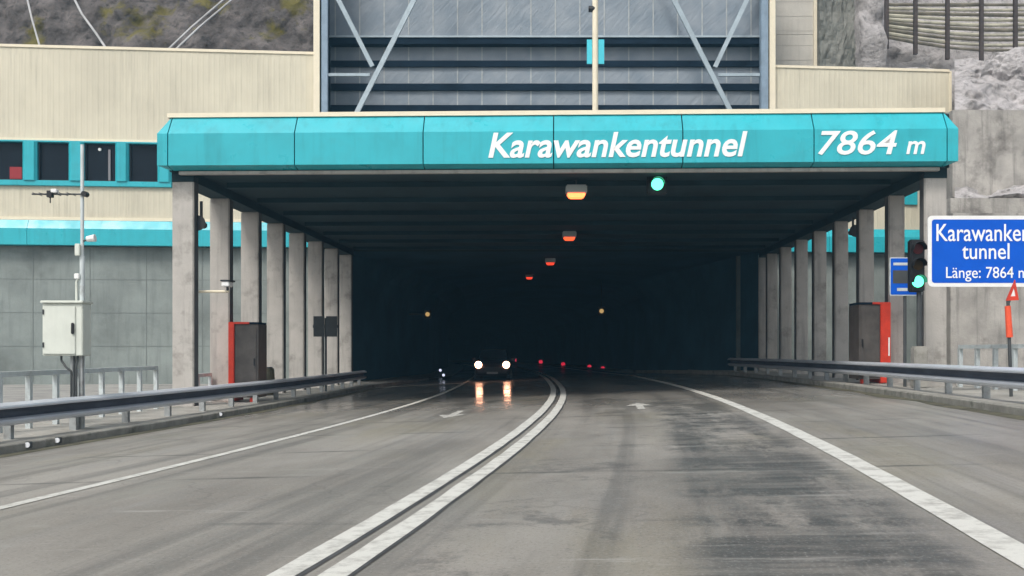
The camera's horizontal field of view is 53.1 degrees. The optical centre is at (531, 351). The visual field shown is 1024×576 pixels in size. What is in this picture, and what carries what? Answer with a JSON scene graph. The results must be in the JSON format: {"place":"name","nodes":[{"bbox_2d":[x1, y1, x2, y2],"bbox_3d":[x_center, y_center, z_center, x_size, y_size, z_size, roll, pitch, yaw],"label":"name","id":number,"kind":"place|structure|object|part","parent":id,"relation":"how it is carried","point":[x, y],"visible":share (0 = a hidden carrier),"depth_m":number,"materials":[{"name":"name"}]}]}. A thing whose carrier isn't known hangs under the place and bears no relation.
{"place":"outdoors","nodes":[
{"label":"outdoors","id":0,"kind":"place"},
{"bbox_2d":[0,0,312,51],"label":"rock slope","id":1,"kind":"structure","parent":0,"point":[276,25],"depth_m":54.01,"materials":[{"name":"grey stone"}]},
{"bbox_2d":[27,0,39,44],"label":"slope cable","id":2,"kind":"object","parent":1,"relation":"attached to","point":[33,24],"visible":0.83,"depth_m":51.82,"materials":[{"name":"grey metal"}]},
{"bbox_2d":[74,0,105,45],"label":"slope cable","id":3,"kind":"object","parent":1,"relation":"attached to","point":[90,25],"visible":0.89,"depth_m":52.08,"materials":[{"name":"grey metal"}]},
{"bbox_2d":[169,0,224,47],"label":"slope pipe","id":4,"kind":"object","parent":1,"relation":"attached to","point":[195,23],"visible":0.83,"depth_m":52.74,"materials":[{"name":"grey metal"}]},
{"bbox_2d":[176,0,232,47],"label":"slope pipe","id":5,"kind":"object","parent":1,"relation":"attached to","point":[202,24],"visible":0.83,"depth_m":52.77,"materials":[{"name":"grey metal"}]},
{"bbox_2d":[0,363,462,457],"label":"walkway","id":6,"kind":"structure","parent":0,"point":[41,435],"depth_m":21.84,"materials":[{"name":"concrete"}]},
{"bbox_2d":[25,441,32,447],"bbox_3d":[-7.726,1.425,15.729,0.100,0.100,0.085,0,0,0],"label":"kerb reflector","id":7,"kind":"object","parent":6,"relation":"attached to","point":[28,444],"visible":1,"depth_m":15.70,"materials":[{"name":"white plastic"}]},
{"bbox_2d":[55,437,61,442],"bbox_3d":[-7.649,1.425,16.553,0.100,0.100,0.085,0,0,0],"label":"kerb reflector","id":8,"kind":"object","parent":6,"relation":"attached to","point":[58,439],"visible":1,"depth_m":16.52,"materials":[{"name":"white plastic"}]},
{"bbox_2d":[32,144,96,427],"bbox_3d":[-8.536,-1.204,18.700,1.153,5.181,0.360,0,0,0],"label":"antenna mast","id":9,"kind":"object","parent":6,"relation":"on","point":[79,248],"visible":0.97,"depth_m":18.71,"materials":[{"name":"grey metal"}]},
{"bbox_2d":[40,300,92,428],"bbox_3d":[-8.378,0.233,18.470,0.761,2.305,0.460,0,0,0],"label":"control cabinet","id":10,"kind":"object","parent":6,"relation":"on","point":[66,327],"visible":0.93,"depth_m":18.29,"materials":[{"name":"white metal"}]},
{"bbox_3d":[-8.428,-0.390,18.288,0.581,0.858,0.020,0,0,0],"label":"cabinet door","id":11,"kind":"part","parent":10,"relation":"part of","materials":[{"name":"white metal"}]},
{"bbox_2d":[0,366,158,432],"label":"handrail","id":12,"kind":"object","parent":6,"relation":"on","point":[28,375],"visible":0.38,"depth_m":19.93,"materials":[{"name":"grey metal"}]},
{"bbox_2d":[0,370,366,439],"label":"guard rail","id":13,"kind":"object","parent":6,"relation":"on","point":[72,409],"visible":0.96,"depth_m":20.59,"materials":[{"name":"metal"}]},
{"bbox_2d":[198,373,212,385],"bbox_3d":[-9.077,1.038,27.847,0.110,0.895,2.154,0,0,2],"label":"handrail","id":14,"kind":"object","parent":6,"relation":"on","point":[210,378],"visible":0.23,"depth_m":28.56,"materials":[{"name":"grey metal"}]},
{"bbox_2d":[228,322,266,401],"bbox_3d":[-7.964,0.277,28.760,0.822,2.217,0.980,0,0,0],"label":"emergency cabin","id":15,"kind":"object","parent":6,"relation":"on","point":[247,351],"visible":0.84,"depth_m":28.32,"materials":[{"name":"metal"}]},
{"bbox_2d":[236,327,256,382],"bbox_3d":[-7.884,0.247,28.332,0.562,1.877,0.025,0,0,0],"label":"cabin door","id":16,"kind":"structure","parent":15,"relation":"in","point":[246,337],"depth_m":28.32,"materials":[{"name":"grey metal"}]},
{"bbox_2d":[267,367,274,394],"bbox_3d":[-8.549,0.936,33.200,0.488,0.900,0.488,0,0,0],"label":"barrel","id":17,"kind":"object","parent":6,"relation":"on","point":[270,373],"visible":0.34,"depth_m":33.04,"materials":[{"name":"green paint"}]},
{"bbox_2d":[313,316,337,390],"bbox_3d":[-7.245,0.063,36.080,0.900,2.646,0.160,0,0,0],"label":"dark sign","id":18,"kind":"object","parent":6,"relation":"on","point":[326,327],"visible":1,"depth_m":36.00,"materials":[{"name":"grey metal"}]},
{"bbox_2d":[3,360,475,402],"bbox_3d":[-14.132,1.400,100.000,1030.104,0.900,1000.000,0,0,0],"label":"ground","id":19,"kind":"structure","parent":0,"point":[13,393],"depth_m":39.59,"materials":[{"name":"grey concrete"}]},
{"bbox_2d":[0,0,951,384],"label":"portal building","id":20,"kind":"structure","parent":19,"relation":"on","point":[108,108],"depth_m":46.52,"materials":[{"name":"concrete"}]},
{"bbox_2d":[0,142,22,179],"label":"window","id":21,"kind":"structure","parent":20,"relation":"in","point":[11,154],"depth_m":45.56,"materials":[{"name":"black glass"}]},
{"bbox_2d":[39,143,68,180],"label":"window","id":22,"kind":"structure","parent":20,"relation":"in","point":[53,157],"depth_m":45.73,"materials":[{"name":"black glass"}]},
{"bbox_2d":[85,143,114,180],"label":"window","id":23,"kind":"structure","parent":20,"relation":"in","point":[99,158],"depth_m":45.91,"materials":[{"name":"black glass"}]},
{"bbox_2d":[130,144,157,181],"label":"window","id":24,"kind":"structure","parent":20,"relation":"in","point":[143,158],"depth_m":46.09,"materials":[{"name":"black glass"}]},
{"bbox_2d":[776,0,816,65],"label":"panel wall","id":25,"kind":"structure","parent":20,"relation":"attached to","point":[796,32],"depth_m":53.20,"materials":[{"name":"concrete"}]},
{"bbox_2d":[324,251,758,381],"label":"tunnel tube","id":26,"kind":"object","parent":19,"relation":"on","point":[670,310],"visible":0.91,"depth_m":57.56,"materials":[{"name":"black concrete"}]},
{"bbox_2d":[409,310,430,318],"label":"tunnel beacon","id":27,"kind":"object","parent":26,"relation":"attached to","point":[427,314],"visible":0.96,"depth_m":56.54,"materials":[{"name":"black plastic"}]},
{"bbox_2d":[525,274,532,278],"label":"ceiling lamp","id":28,"kind":"object","parent":26,"relation":"hanging from","point":[529,276],"visible":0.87,"depth_m":59.51,"materials":[{"name":"orange"}]},
{"bbox_2d":[545,258,555,264],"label":"ceiling lamp","id":29,"kind":"object","parent":26,"relation":"hanging from","point":[550,261],"visible":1,"depth_m":49.80,"materials":[{"name":"orange"}]},
{"bbox_2d":[598,281,604,315],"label":"tunnel beacon","id":30,"kind":"object","parent":26,"relation":"attached to","point":[601,311],"visible":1,"depth_m":61.04,"materials":[{"name":"black plastic"}]},
{"bbox_2d":[157,108,957,405],"bbox_3d":[0.820,-2.187,36.777,20.436,7.746,23.307,0,0,0],"label":"portal canopy","id":31,"kind":"object","parent":19,"relation":"on","point":[340,188],"visible":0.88,"depth_m":27.64,"materials":[{"name":"turquoise paint"},{"name":"cream paint"},{"name":"dark paint"}]},
{"bbox_2d":[197,201,206,230],"bbox_3d":[-8.595,-3.525,26.650,0.398,0.799,0.500,0,0,0],"label":"horn speaker","id":32,"kind":"object","parent":31,"relation":"attached to","point":[201,223],"visible":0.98,"depth_m":26.40},
{"bbox_2d":[199,280,234,292],"bbox_3d":[-8.194,-1.701,26.620,0.874,0.324,0.440,0,0,0],"label":"surveillance camera","id":33,"kind":"object","parent":31,"relation":"attached to","point":[227,284],"visible":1,"depth_m":26.59,"materials":[{"name":"grey metal"}]},
{"bbox_2d":[562,231,575,240],"bbox_3d":[1.444,-4.419,38.750,0.520,0.382,0.500,0,0,0],"label":"ceiling lamp","id":34,"kind":"object","parent":31,"relation":"hanging from","point":[568,235],"visible":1,"depth_m":38.52,"materials":[{"name":"orange"}]},
{"bbox_2d":[565,179,586,198],"bbox_3d":[1.198,-4.354,27.250,0.560,0.511,0.500,0,0,0],"label":"ceiling lamp","id":35,"kind":"object","parent":31,"relation":"hanging from","point":[575,191],"visible":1,"depth_m":27.02,"materials":[{"name":"grey metal"}]},
{"bbox_2d":[587,0,603,109],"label":"roof pole","id":36,"kind":"object","parent":31,"relation":"on","point":[595,51],"visible":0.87,"depth_m":43.15,"materials":[{"name":"beige metal"}]},
{"bbox_2d":[647,176,666,194],"bbox_3d":[3.300,-4.388,26.800,0.520,0.520,0.400,0,0,0],"label":"lane signal","id":37,"kind":"object","parent":31,"relation":"hanging from","point":[656,185],"visible":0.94,"depth_m":26.80,"materials":[{"name":"black plastic"}]},
{"bbox_2d":[848,217,855,236],"bbox_3d":[10.395,-4.078,33.050,0.398,0.799,0.500,0,0,0],"label":"horn speaker","id":38,"kind":"object","parent":31,"relation":"attached to","point":[852,231],"visible":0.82,"depth_m":32.80},
{"bbox_2d":[946,198,1023,367],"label":"retaining wall","id":39,"kind":"structure","parent":19,"relation":"on","point":[975,315],"depth_m":36.55,"materials":[{"name":"concrete"}]},
{"bbox_2d":[0,362,1023,575],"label":"road","id":40,"kind":"structure","parent":0,"point":[535,470],"depth_m":9.28,"materials":[{"name":"grey asphalt"}]},
{"bbox_2d":[472,349,514,379],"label":"oncoming car","id":41,"kind":"object","parent":40,"relation":"on","point":[493,362],"visible":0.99,"depth_m":48.06,"materials":[{"name":"black paint"}]},
{"bbox_2d":[512,362,1023,419],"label":"walkway","id":42,"kind":"structure","parent":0,"point":[1000,402],"depth_m":23.32,"materials":[{"name":"concrete"}]},
{"bbox_2d":[849,302,890,383],"bbox_3d":[9.272,-0.246,28.060,0.845,2.200,0.980,0,0,0],"label":"emergency cabin","id":43,"kind":"object","parent":42,"relation":"on","point":[869,331],"visible":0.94,"depth_m":27.62,"materials":[{"name":"metal"}]},
{"bbox_2d":[861,307,878,375],"bbox_3d":[9.137,-0.276,27.633,0.475,1.859,0.025,0,0,0],"label":"cabin door","id":44,"kind":"structure","parent":43,"relation":"in","point":[869,315],"depth_m":27.62,"materials":[{"name":"grey metal"}]},
{"bbox_2d":[728,358,1023,397],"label":"guard rail","id":45,"kind":"object","parent":42,"relation":"on","point":[986,378],"visible":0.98,"depth_m":23.08,"materials":[{"name":"metal"}]},
{"bbox_2d":[889,257,915,386],"bbox_3d":[9.185,-0.734,25.150,0.800,3.176,0.118,0,0,0],"label":"information sign","id":46,"kind":"object","parent":42,"relation":"on","point":[898,276],"visible":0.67,"depth_m":25.10,"materials":[{"name":"blue paint"},{"name":"white paint"},{"name":"dark grey metal"}]},
{"bbox_2d":[908,240,927,387],"bbox_3d":[9.138,-0.898,24.150,0.420,3.505,0.500,0,0,0],"label":"traffic signal","id":47,"kind":"object","parent":42,"relation":"on","point":[917,277],"visible":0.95,"depth_m":24.10,"materials":[{"name":"black plastic"}]},
{"bbox_2d":[927,216,1023,286],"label":"tunnel sign","id":48,"kind":"object","parent":42,"relation":"on","point":[975,251],"visible":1,"depth_m":21.60,"materials":[{"name":"blue paint"},{"name":"white paint"},{"name":"dark grey metal"}]},
{"bbox_2d":[958,344,1023,390],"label":"handrail","id":49,"kind":"object","parent":42,"relation":"on","point":[995,347],"visible":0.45,"depth_m":23.40,"materials":[{"name":"grey metal"}]},
{"bbox_2d":[1005,280,1018,396],"bbox_3d":[9.194,-0.265,19.600,0.257,2.239,0.123,0,0,0],"label":"marker post","id":50,"kind":"object","parent":42,"relation":"on","point":[1013,294],"visible":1,"depth_m":19.57,"materials":[{"name":"red metal"}]},
{"bbox_2d":[854,0,1023,109],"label":"sprayed slope","id":51,"kind":"structure","parent":0,"point":[871,42],"depth_m":53.96,"materials":[{"name":"concrete"}]},
{"bbox_2d":[817,0,855,66],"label":"rough wall","id":52,"kind":"structure","parent":51,"relation":"on","point":[836,45],"depth_m":52.73,"materials":[{"name":"concrete"}]},
{"bbox_2d":[884,0,1023,60],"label":"log fence","id":53,"kind":"object","parent":51,"relation":"on","point":[894,23],"visible":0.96,"depth_m":51.97,"materials":[{"name":"brown wood"}]},
{"bbox_2d":[955,58,1023,197],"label":"sprayed concrete slope","id":54,"kind":"structure","parent":0,"point":[974,90],"depth_m":42.11,"materials":[{"name":"grey concrete"}]},
{"bbox_2d":[946,110,1023,198],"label":"retaining wall","id":55,"kind":"structure","parent":54,"relation":"on","point":[990,161],"depth_m":39.35,"materials":[{"name":"concrete"}]},
{"bbox_2d":[980,47,1023,81],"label":"sprayed boulder","id":56,"kind":"object","parent":54,"relation":"on","point":[1004,66],"visible":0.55,"depth_m":44.11,"materials":[{"name":"concrete"}]}
]}

